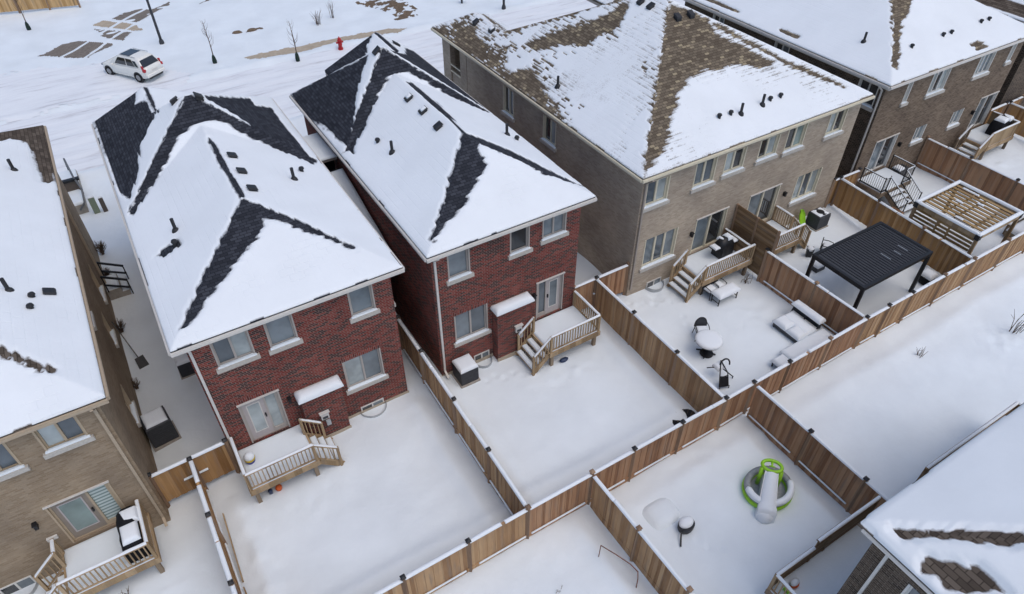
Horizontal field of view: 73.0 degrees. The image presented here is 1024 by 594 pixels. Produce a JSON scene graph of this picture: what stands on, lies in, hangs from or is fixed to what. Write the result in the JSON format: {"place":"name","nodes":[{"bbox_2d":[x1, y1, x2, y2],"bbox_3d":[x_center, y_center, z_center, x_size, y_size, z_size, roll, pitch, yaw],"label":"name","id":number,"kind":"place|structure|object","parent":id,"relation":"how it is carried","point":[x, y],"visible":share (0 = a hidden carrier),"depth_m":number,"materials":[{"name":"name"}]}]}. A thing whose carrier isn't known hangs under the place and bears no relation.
{"place":"outdoors","nodes":[
{"label":"outdoors","id":0,"kind":"place"},
{"bbox_2d":[39,41,112,57],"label":"paved path","id":1,"kind":"structure","parent":0,"point":[83,51],"depth_m":54.44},
{"bbox_2d":[0,63,193,122],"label":"side street","id":2,"kind":"structure","parent":0,"point":[31,93],"depth_m":49.32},
{"bbox_2d":[101,48,164,82],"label":"parked car","id":3,"kind":"object","parent":2,"relation":"on","point":[139,65],"visible":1,"depth_m":49.75,"materials":[{"name":"white paint"}]},
{"bbox_2d":[94,29,131,40],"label":"paved path","id":4,"kind":"structure","parent":0,"point":[123,35],"depth_m":56.34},
{"bbox_2d":[93,20,142,30],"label":"concrete path","id":5,"kind":"structure","parent":0,"point":[108,24],"depth_m":57.82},
{"bbox_2d":[112,2,169,21],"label":"paved path","id":6,"kind":"structure","parent":0,"point":[140,16],"depth_m":59.78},
{"bbox_2d":[244,28,404,58],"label":"sidewalk","id":7,"kind":"structure","parent":0,"point":[288,50],"depth_m":55.07,"materials":[{"name":"concrete"}]},
{"bbox_2d":[0,0,684,172],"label":"road","id":8,"kind":"structure","parent":0,"point":[73,141],"depth_m":49.77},
{"bbox_2d":[355,0,416,19],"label":"earth track","id":9,"kind":"structure","parent":0,"point":[397,6],"depth_m":61.16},
{"bbox_2d":[0,0,1023,593],"bbox_3d":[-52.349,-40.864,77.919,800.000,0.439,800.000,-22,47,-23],"label":"ground","id":10,"kind":"structure","parent":0,"point":[408,488],"depth_m":27.42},
{"bbox_2d":[0,0,80,12],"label":"wooden fence","id":11,"kind":"object","parent":10,"relation":"on","point":[6,5],"visible":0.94,"depth_m":59.97,"materials":[{"name":"brown wood"}]},
{"bbox_2d":[58,158,88,214],"bbox_3d":[-24.718,-6.060,38.650,1.350,1.747,4.343,-22,47,-23],"label":"front porch","id":12,"kind":"object","parent":10,"relation":"on","point":[70,179],"visible":0.66,"depth_m":38.07,"materials":[{"name":"concrete"}]},
{"bbox_2d":[0,125,170,593],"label":"brick house","id":13,"kind":"structure","parent":10,"relation":"on","point":[76,452],"depth_m":21.68,"materials":[{"name":"brown brick"}]},
{"bbox_2d":[0,443,30,481],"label":"window","id":14,"kind":"structure","parent":13,"relation":"in","point":[10,466],"depth_m":19.63,"materials":[{"name":"grey glass"}]},
{"bbox_2d":[0,575,38,593],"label":"basement window","id":15,"kind":"structure","parent":13,"relation":"in","point":[22,583],"depth_m":22.26,"materials":[{"name":"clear glass"}]},
{"bbox_2d":[31,416,95,459],"bbox_3d":[-12.978,3.966,19.933,1.340,1.160,0.270,-22,47,-23],"label":"window","id":16,"kind":"structure","parent":13,"relation":"in","point":[63,436],"depth_m":20.03,"materials":[{"name":"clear glass"}]},
{"bbox_2d":[42,480,124,542],"bbox_3d":[-13.524,6.845,22.139,1.860,2.150,0.240,-22,47,-23],"label":"patio door","id":17,"kind":"structure","parent":13,"relation":"in","point":[85,512],"depth_m":22.12,"materials":[{"name":"beige paint"}]},
{"bbox_2d":[88,264,107,304],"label":"window","id":18,"kind":"structure","parent":13,"relation":"in","point":[101,289],"depth_m":30.47,"materials":[{"name":"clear glass"}]},
{"bbox_2d":[101,312,119,347],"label":"window","id":19,"kind":"structure","parent":13,"relation":"in","point":[112,332],"depth_m":28.35,"materials":[{"name":"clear glass"}]},
{"bbox_2d":[120,384,141,426],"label":"window","id":20,"kind":"structure","parent":13,"relation":"in","point":[132,408],"depth_m":25.76,"materials":[{"name":"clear glass"}]},
{"bbox_2d":[33,498,164,593],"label":"deck","id":21,"kind":"structure","parent":10,"relation":"on","point":[96,564],"depth_m":21.89,"materials":[{"name":"brown wood"}]},
{"bbox_2d":[116,505,150,563],"bbox_3d":[-12.186,7.522,22.184,0.755,1.138,1.522,-22,47,-23],"label":"barbecue","id":22,"kind":"object","parent":21,"relation":"on","point":[128,527],"visible":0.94,"depth_m":21.80,"materials":[{"name":"black metal"}]},
{"bbox_2d":[96,262,133,299],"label":"side steps","id":23,"kind":"structure","parent":10,"relation":"on","point":[116,286],"depth_m":32.63,"materials":[{"name":"metal"}]},
{"bbox_2d":[112,322,148,368],"bbox_3d":[-16.336,1.979,29.596,0.416,1.365,2.069,-31,50,-29],"label":"snow shovel","id":24,"kind":"object","parent":10,"relation":"on","point":[141,361],"visible":1,"depth_m":29.57,"materials":[{"name":"black metal"}]},
{"bbox_2d":[146,0,163,44],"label":"street lamp","id":25,"kind":"object","parent":10,"relation":"on","point":[161,41],"visible":0.89,"depth_m":53.99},
{"bbox_2d":[139,405,181,451],"bbox_3d":[-13.506,4.983,26.467,1.020,1.306,1.020,-28,49,-27],"label":"air conditioner","id":26,"kind":"object","parent":10,"relation":"on","point":[160,428],"visible":1,"depth_m":26.11,"materials":[{"name":"metal"}]},
{"bbox_2d":[174,353,195,379],"bbox_3d":[-13.714,2.769,29.119,0.820,1.033,0.920,-22,47,-23],"label":"air conditioner","id":27,"kind":"object","parent":10,"relation":"on","point":[184,366],"visible":0.43,"depth_m":28.73,"materials":[{"name":"metal"}]},
{"bbox_2d":[147,437,240,507],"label":"wooden fence","id":28,"kind":"object","parent":10,"relation":"on","point":[176,479],"visible":0.95,"depth_m":24.36,"materials":[{"name":"brown wood"}]},
{"bbox_2d":[186,456,243,593],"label":"wooden fence","id":29,"kind":"object","parent":10,"relation":"on","point":[233,582],"visible":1,"depth_m":22.56,"materials":[{"name":"brown wood"}]},
{"bbox_2d":[91,86,408,459],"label":"brick house","id":30,"kind":"structure","parent":10,"relation":"on","point":[269,263],"depth_m":24.61,"materials":[{"name":"red brick"}]},
{"bbox_2d":[209,330,260,374],"bbox_3d":[-9.091,1.646,22.479,1.430,1.545,0.270,-22,47,-23],"label":"window","id":31,"kind":"structure","parent":30,"relation":"in","point":[237,350],"depth_m":22.68,"materials":[{"name":"grey glass"}]},
{"bbox_2d":[233,384,290,442],"bbox_3d":[-8.964,4.194,24.943,1.610,2.380,0.240,-22,47,-23],"label":"patio door","id":32,"kind":"structure","parent":30,"relation":"in","point":[263,415],"depth_m":24.95,"materials":[{"name":"grey paint"}]},
{"bbox_2d":[263,314,303,355],"bbox_3d":[-7.736,1.110,23.117,1.170,1.605,0.270,-22,47,-23],"label":"window","id":33,"kind":"structure","parent":30,"relation":"in","point":[281,333],"depth_m":23.33,"materials":[{"name":"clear glass"}]},
{"bbox_2d":[303,133,388,246],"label":"link roof","id":34,"kind":"structure","parent":30,"relation":"attached to","point":[322,150],"depth_m":30.56,"materials":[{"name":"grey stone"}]},
{"bbox_2d":[347,284,380,323],"bbox_3d":[-5.282,0.095,24.232,1.130,1.595,0.270,-22,47,-23],"label":"window","id":35,"kind":"structure","parent":30,"relation":"in","point":[361,301],"depth_m":24.45,"materials":[{"name":"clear glass"}]},
{"bbox_2d":[339,343,388,395],"bbox_3d":[-5.640,2.694,26.285,1.730,1.925,0.270,-22,47,-23],"label":"window","id":36,"kind":"structure","parent":30,"relation":"in","point":[364,368],"depth_m":26.44,"materials":[{"name":"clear glass"}]},
{"bbox_2d":[360,398,386,417],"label":"basement window","id":37,"kind":"structure","parent":30,"relation":"in","point":[378,401],"depth_m":27.64,"materials":[{"name":"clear glass"}]},
{"bbox_2d":[229,418,344,502],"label":"deck","id":38,"kind":"structure","parent":10,"relation":"on","point":[288,454],"depth_m":24.91,"materials":[{"name":"brown wood"}]},
{"bbox_2d":[289,32,596,378],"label":"brick house","id":39,"kind":"structure","parent":10,"relation":"on","point":[473,206],"depth_m":27.84,"materials":[{"name":"red brick"}]},
{"bbox_2d":[446,249,473,285],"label":"window","id":40,"kind":"structure","parent":39,"relation":"in","point":[458,264],"depth_m":25.95,"materials":[{"name":"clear glass"}]},
{"bbox_2d":[452,298,491,347],"bbox_3d":[-1.661,1.021,28.068,1.730,1.875,0.270,-22,47,-23],"label":"window","id":41,"kind":"structure","parent":39,"relation":"in","point":[470,322],"depth_m":28.23,"materials":[{"name":"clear glass"}]},
{"bbox_2d":[508,226,532,260],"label":"window","id":42,"kind":"structure","parent":39,"relation":"in","point":[519,239],"depth_m":26.95,"materials":[{"name":"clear glass"}]},
{"bbox_2d":[535,267,565,319],"bbox_3d":[1.588,-0.154,29.752,1.560,2.380,0.240,-22,47,-23],"label":"patio door","id":43,"kind":"structure","parent":39,"relation":"in","point":[549,290],"depth_m":29.78,"materials":[{"name":"grey paint"}]},
{"bbox_2d":[540,212,568,245],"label":"window","id":44,"kind":"structure","parent":39,"relation":"in","point":[554,228],"depth_m":27.51,"materials":[{"name":"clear glass"}]},
{"bbox_2d":[373,504,531,593],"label":"wooden fence","id":45,"kind":"object","parent":10,"relation":"on","point":[458,561],"visible":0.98,"depth_m":22.07,"materials":[{"name":"brown wood"}]},
{"bbox_2d":[396,314,526,514],"bbox_3d":[-2.196,4.541,26.514,0.208,2.301,10.353,-22,46,-22],"label":"wooden fence","id":46,"kind":"object","parent":10,"relation":"on","point":[499,480],"visible":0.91,"depth_m":25.93,"materials":[{"name":"brown wood"}]},
{"bbox_2d":[451,353,480,388],"bbox_3d":[-1.935,3.056,28.772,0.900,1.073,0.900,-22,47,-23],"label":"air conditioner","id":47,"kind":"object","parent":10,"relation":"on","point":[464,374],"visible":1,"depth_m":28.48,"materials":[{"name":"metal"}]},
{"bbox_2d":[515,290,600,375],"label":"deck","id":48,"kind":"structure","parent":10,"relation":"on","point":[549,337],"depth_m":29.55,"materials":[{"name":"brown wood"}]},
{"bbox_2d":[574,261,629,309],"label":"wooden fence","id":49,"kind":"object","parent":10,"relation":"on","point":[614,281],"visible":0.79,"depth_m":31.62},
{"bbox_2d":[529,395,729,536],"bbox_3d":[4.326,6.046,24.849,8.814,2.301,0.208,-22,47,-23],"label":"wooden fence","id":50,"kind":"object","parent":10,"relation":"on","point":[568,499],"visible":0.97,"depth_m":24.62,"materials":[{"name":"brown wood"}]},
{"bbox_2d":[590,476,694,593],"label":"wooden fence","id":51,"kind":"object","parent":10,"relation":"on","point":[652,564],"visible":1,"depth_m":22.48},
{"bbox_2d":[431,0,874,295],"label":"brick house","id":52,"kind":"structure","parent":10,"relation":"on","point":[689,129],"depth_m":32.40,"materials":[{"name":"brown brick"}]},
{"bbox_2d":[501,85,514,122],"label":"window","id":53,"kind":"structure","parent":52,"relation":"in","point":[508,96],"depth_m":36.28,"materials":[{"name":"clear glass"}]},
{"bbox_2d":[540,114,556,152],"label":"window","id":54,"kind":"structure","parent":52,"relation":"in","point":[548,139],"depth_m":33.78,"materials":[{"name":"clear glass"}]},
{"bbox_2d":[645,276,663,292],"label":"basement window","id":55,"kind":"structure","parent":52,"relation":"in","point":[652,282],"depth_m":33.28,"materials":[{"name":"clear glass"}]},
{"bbox_2d":[643,175,670,212],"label":"window","id":56,"kind":"structure","parent":52,"relation":"in","point":[657,191],"depth_m":29.68,"materials":[{"name":"grey glass"}]},
{"bbox_2d":[639,227,678,272],"bbox_3d":[6.821,-2.229,32.077,2.180,1.820,0.270,-22,47,-23],"label":"window","id":57,"kind":"structure","parent":52,"relation":"in","point":[659,249],"depth_m":32.23,"materials":[{"name":"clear glass"}]},
{"bbox_2d":[689,156,718,193],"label":"window","id":58,"kind":"structure","parent":52,"relation":"in","point":[705,171],"depth_m":30.71,"materials":[{"name":"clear glass"}]},
{"bbox_2d":[689,206,729,253],"bbox_3d":[9.466,-3.250,33.400,2.070,2.080,0.240,-22,47,-23],"label":"patio door","id":59,"kind":"structure","parent":52,"relation":"in","point":[708,227],"depth_m":33.52,"materials":[{"name":"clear glass"}]},
{"bbox_2d":[719,146,747,179],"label":"window","id":60,"kind":"structure","parent":52,"relation":"in","point":[734,161],"depth_m":31.36,"materials":[{"name":"clear glass"}]},
{"bbox_2d":[747,183,782,220],"bbox_3d":[12.456,-4.519,34.729,2.190,2.180,0.240,-22,47,-23],"label":"patio door","id":61,"kind":"structure","parent":52,"relation":"in","point":[762,204],"depth_m":34.75,"materials":[{"name":"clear glass"}]},
{"bbox_2d":[754,134,780,165],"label":"window","id":62,"kind":"structure","parent":52,"relation":"in","point":[768,147],"depth_m":32.16,"materials":[{"name":"clear glass"}]},
{"bbox_2d":[780,123,808,156],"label":"window","id":63,"kind":"structure","parent":52,"relation":"in","point":[794,141],"depth_m":32.91,"materials":[{"name":"clear glass"}]},
{"bbox_2d":[787,167,822,206],"bbox_3d":[15.197,-5.736,35.843,2.080,1.730,0.270,-22,47,-23],"label":"window","id":64,"kind":"structure","parent":52,"relation":"in","point":[805,186],"depth_m":36.02,"materials":[{"name":"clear glass"}]},
{"bbox_2d":[821,108,848,140],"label":"window","id":65,"kind":"structure","parent":52,"relation":"in","point":[834,128],"depth_m":34.04,"materials":[{"name":"clear glass"}]},
{"bbox_2d":[592,275,723,411],"bbox_3d":[5.844,2.146,29.163,0.194,2.301,8.060,-22,47,-23],"label":"wooden fence","id":66,"kind":"object","parent":10,"relation":"on","point":[682,377],"visible":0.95,"depth_m":28.87,"materials":[{"name":"brown wood"}]},
{"bbox_2d":[642,497,679,529],"bbox_3d":[5.283,7.601,24.382,1.440,0.260,1.224,-22,47,-23],"label":"buried box","id":67,"kind":"object","parent":10,"relation":"on","point":[663,513],"visible":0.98,"depth_m":24.24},
{"bbox_2d":[692,317,709,333],"bbox_3d":[8.381,1.422,30.546,0.620,0.962,0.593,-1,42,-1],"label":"garden chair","id":68,"kind":"object","parent":10,"relation":"on","point":[700,323],"visible":0.69,"depth_m":30.55,"materials":[{"name":"black metal"}]},
{"bbox_2d":[695,329,722,358],"bbox_3d":[8.443,2.079,29.839,1.200,0.930,1.200,-22,47,-23],"label":"garden table","id":69,"kind":"object","parent":10,"relation":"on","point":[708,342],"visible":1,"depth_m":29.54,"materials":[{"name":"black metal"}]},
{"bbox_2d":[666,228,755,302],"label":"deck","id":70,"kind":"structure","parent":10,"relation":"on","point":[699,270],"depth_m":32.85,"materials":[{"name":"brown wood"}]},
{"bbox_2d":[709,232,738,258],"bbox_3d":[10.171,-2.473,33.263,1.560,1.171,0.675,-22,47,-23],"label":"barbecue","id":71,"kind":"object","parent":70,"relation":"on","point":[722,246],"visible":1,"depth_m":32.96,"materials":[{"name":"black metal"}]},
{"bbox_2d":[710,282,740,305],"bbox_3d":[9.983,-0.089,32.430,1.340,0.830,0.640,-22,47,-23],"label":"patio table","id":72,"kind":"object","parent":10,"relation":"on","point":[725,291],"visible":1,"depth_m":32.10,"materials":[{"name":"black metal"}]},
{"bbox_2d":[730,203,780,274],"bbox_3d":[11.557,-2.533,33.502,0.110,3.220,2.680,-22,47,-23],"label":"privacy screen","id":73,"kind":"object","parent":10,"relation":"on","point":[749,227],"visible":0.69,"depth_m":33.06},
{"bbox_2d":[742,458,794,523],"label":"slide pool","id":74,"kind":"structure","parent":10,"relation":"on","point":[768,492],"depth_m":24.43,"materials":[{"name":"green plastic"}]},
{"bbox_2d":[771,354,787,366],"bbox_3d":[11.404,2.864,29.331,0.680,0.608,0.620,-22,47,-23],"label":"footstool","id":75,"kind":"object","parent":10,"relation":"on","point":[779,360],"visible":0.52,"depth_m":29.14,"materials":[{"name":"white metal"}]},
{"bbox_2d":[766,205,811,254],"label":"deck","id":76,"kind":"structure","parent":10,"relation":"on","point":[788,238],"depth_m":34.69,"materials":[{"name":"brown wood"}]},
{"bbox_2d":[719,314,870,427],"bbox_3d":[11.534,3.050,28.162,8.233,2.301,0.206,-23,47,-23],"label":"wooden fence","id":77,"kind":"object","parent":10,"relation":"on","point":[797,368],"visible":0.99,"depth_m":27.99,"materials":[{"name":"brown wood"}]},
{"bbox_2d":[772,299,832,358],"bbox_3d":[12.491,1.604,30.389,2.760,1.058,2.500,-22,47,-23],"label":"outdoor sofa","id":78,"kind":"object","parent":10,"relation":"on","point":[802,334],"visible":0.83,"depth_m":30.49,"materials":[{"name":"white metal"}]},
{"bbox_2d":[756,247,864,334],"bbox_3d":[13.404,0.009,31.526,0.204,2.301,5.395,-23,47,-24],"label":"wooden fence","id":79,"kind":"object","parent":10,"relation":"on","point":[784,280],"visible":0.81,"depth_m":31.36,"materials":[{"name":"brown wood"}]},
{"bbox_2d":[746,386,888,513],"bbox_3d":[11.091,6.014,24.884,0.208,2.301,6.643,-22,47,-23],"label":"wooden fence","id":80,"kind":"object","parent":10,"relation":"on","point":[834,475],"visible":0.82,"depth_m":25.05,"materials":[{"name":"brown wood"}]},
{"bbox_2d":[805,207,830,231],"bbox_3d":[16.268,-4.143,36.787,0.970,1.000,0.870,-22,47,-23],"label":"air conditioner","id":81,"kind":"object","parent":10,"relation":"on","point":[818,218],"visible":1,"depth_m":36.52,"materials":[{"name":"metal"}]},
{"bbox_2d":[764,496,881,593],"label":"wooden fence","id":82,"kind":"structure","parent":10,"relation":"on","point":[828,562],"depth_m":21.78,"materials":[{"name":"brown wood"}]},
{"bbox_2d":[824,167,862,207],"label":"wooden fence","id":83,"kind":"object","parent":10,"relation":"on","point":[852,177],"visible":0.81,"depth_m":37.66,"materials":[{"name":"brown wood"}]},
{"bbox_2d":[684,0,1023,188],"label":"brick house","id":84,"kind":"structure","parent":10,"relation":"on","point":[937,70],"depth_m":37.77,"materials":[{"name":"brown brick"}]},
{"bbox_2d":[858,79,878,111],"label":"window","id":85,"kind":"structure","parent":84,"relation":"in","point":[870,87],"depth_m":35.87,"materials":[{"name":"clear glass"}]},
{"bbox_2d":[864,132,899,173],"bbox_3d":[20.565,-8.011,38.605,1.970,2.100,0.240,-22,47,-23],"label":"patio door","id":86,"kind":"structure","parent":84,"relation":"in","point":[883,148],"depth_m":38.75,"materials":[{"name":"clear glass"}]},
{"bbox_2d":[899,82,913,107],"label":"window","id":87,"kind":"structure","parent":84,"relation":"in","point":[904,102],"depth_m":36.41,"materials":[{"name":"clear glass"}]},
{"bbox_2d":[908,124,926,146],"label":"window","id":88,"kind":"structure","parent":84,"relation":"in","point":[919,131],"depth_m":39.71,"materials":[{"name":"clear glass"}]},
{"bbox_2d":[923,68,951,99],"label":"window","id":89,"kind":"structure","parent":84,"relation":"in","point":[937,84],"depth_m":37.50,"materials":[{"name":"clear glass"}]},
{"bbox_2d":[945,108,963,130],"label":"window","id":90,"kind":"structure","parent":84,"relation":"in","point":[953,122],"depth_m":41.04,"materials":[{"name":"clear glass"}]},
{"bbox_2d":[970,51,996,80],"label":"window","id":91,"kind":"structure","parent":84,"relation":"in","point":[985,61],"depth_m":39.10,"materials":[{"name":"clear glass"}]},
{"bbox_2d":[967,91,999,127],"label":"patio door","id":92,"kind":"structure","parent":84,"relation":"in","point":[986,102],"depth_m":42.41,"materials":[{"name":"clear glass"}]},
{"bbox_2d":[805,221,932,308],"bbox_3d":[16.391,-1.060,32.223,4.800,2.550,2.780,-22,47,-23],"label":"pergola","id":93,"kind":"object","parent":10,"relation":"on","point":[863,260],"visible":0.98,"depth_m":31.33,"materials":[{"name":"black metal"}]},
{"bbox_2d":[856,154,922,212],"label":"deck","id":94,"kind":"structure","parent":10,"relation":"on","point":[888,183],"depth_m":38.11,"materials":[{"name":"grey wood"}]},
{"bbox_2d":[830,175,971,274],"bbox_3d":[19.493,-3.409,35.305,0.200,2.300,7.793,-20,46,-21],"label":"wooden fence","id":95,"kind":"object","parent":10,"relation":"on","point":[859,204],"visible":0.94,"depth_m":35.05,"materials":[{"name":"brown wood"}]},
{"bbox_2d":[856,256,977,346],"bbox_3d":[18.240,0.268,31.239,7.623,2.301,0.208,-22,47,-23],"label":"wooden fence","id":96,"kind":"object","parent":10,"relation":"on","point":[913,301],"visible":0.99,"depth_m":31.06,"materials":[{"name":"brown wood"}]},
{"bbox_2d":[918,268,938,284],"bbox_3d":[20.065,-0.947,33.407,0.720,0.694,0.720,-22,47,-23],"label":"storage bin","id":97,"kind":"object","parent":10,"relation":"on","point":[928,275],"visible":0.77,"depth_m":33.19,"materials":[{"name":"black plastic"}]},
{"bbox_2d":[837,403,1023,593],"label":"brick house","id":98,"kind":"structure","parent":10,"relation":"on","point":[952,523],"depth_m":16.29,"materials":[{"name":"brown brick"}]},
{"bbox_2d":[909,180,1023,254],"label":"pergola","id":99,"kind":"object","parent":10,"relation":"on","point":[948,221],"visible":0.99,"depth_m":33.64,"materials":[{"name":"brown wood"}]},
{"bbox_2d":[916,401,1021,480],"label":"wooden fence","id":100,"kind":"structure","parent":10,"relation":"on","point":[1005,412],"depth_m":24.55,"materials":[{"name":"brown wood"}]},
{"bbox_2d":[915,135,1023,214],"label":"wooden fence","id":101,"kind":"object","parent":10,"relation":"on","point":[950,165],"visible":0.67,"depth_m":38.98,"materials":[{"name":"brown wood"}]},
{"bbox_2d":[954,199,998,227],"bbox_3d":[24.916,-4.484,37.076,2.680,0.819,1.030,-22,47,-23],"label":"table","id":102,"kind":"object","parent":10,"relation":"on","point":[976,213],"visible":0.27,"depth_m":36.83,"materials":[{"name":"wood"}]},
{"bbox_2d":[953,111,1020,159],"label":"deck","id":103,"kind":"structure","parent":10,"relation":"on","point":[979,141],"depth_m":41.85,"materials":[{"name":"brown wood"}]},
{"bbox_2d":[985,114,1013,134],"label":"barbecue","id":104,"kind":"object","parent":103,"relation":"on","point":[999,122],"visible":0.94,"depth_m":41.72,"materials":[{"name":"metal"}]},
{"bbox_2d":[961,231,1023,286],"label":"wooden fence","id":105,"kind":"object","parent":10,"relation":"on","point":[991,259],"visible":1,"depth_m":33.48,"materials":[{"name":"brown wood"}]},
{"bbox_2d":[975,0,1023,108],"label":"brick house","id":106,"kind":"structure","parent":10,"relation":"on","point":[1012,87],"depth_m":42.26,"materials":[{"name":"brown brick"}]},
{"bbox_2d":[983,94,1023,124],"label":"wooden fence","id":107,"kind":"object","parent":10,"relation":"on","point":[1001,108],"visible":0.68,"depth_m":43.57,"materials":[{"name":"brown wood"}]},
{"bbox_2d":[1002,215,1023,237],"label":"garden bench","id":108,"kind":"object","parent":10,"relation":"on","point":[1018,228],"visible":0.4,"depth_m":35.92,"materials":[{"name":"brown wood"}]},
{"bbox_2d":[1004,100,1023,136],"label":"wooden fence","id":109,"kind":"object","parent":10,"relation":"on","point":[1016,111],"visible":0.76,"depth_m":43.57,"materials":[{"name":"brown wood"}]},
{"bbox_2d":[677,516,694,534],"bbox_3d":[5.999,7.863,23.820,0.640,0.485,0.507,-22,47,-23],"label":"fire pit","id":110,"kind":"object","parent":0,"point":[686,524],"visible":1,"depth_m":23.66,"materials":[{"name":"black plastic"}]},
{"bbox_2d":[707,358,732,388],"bbox_3d":[8.777,3.118,28.732,1.040,0.874,1.073,-22,47,-23],"label":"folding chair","id":111,"kind":"object","parent":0,"point":[718,366],"visible":1,"depth_m":28.59,"materials":[{"name":"black metal"}]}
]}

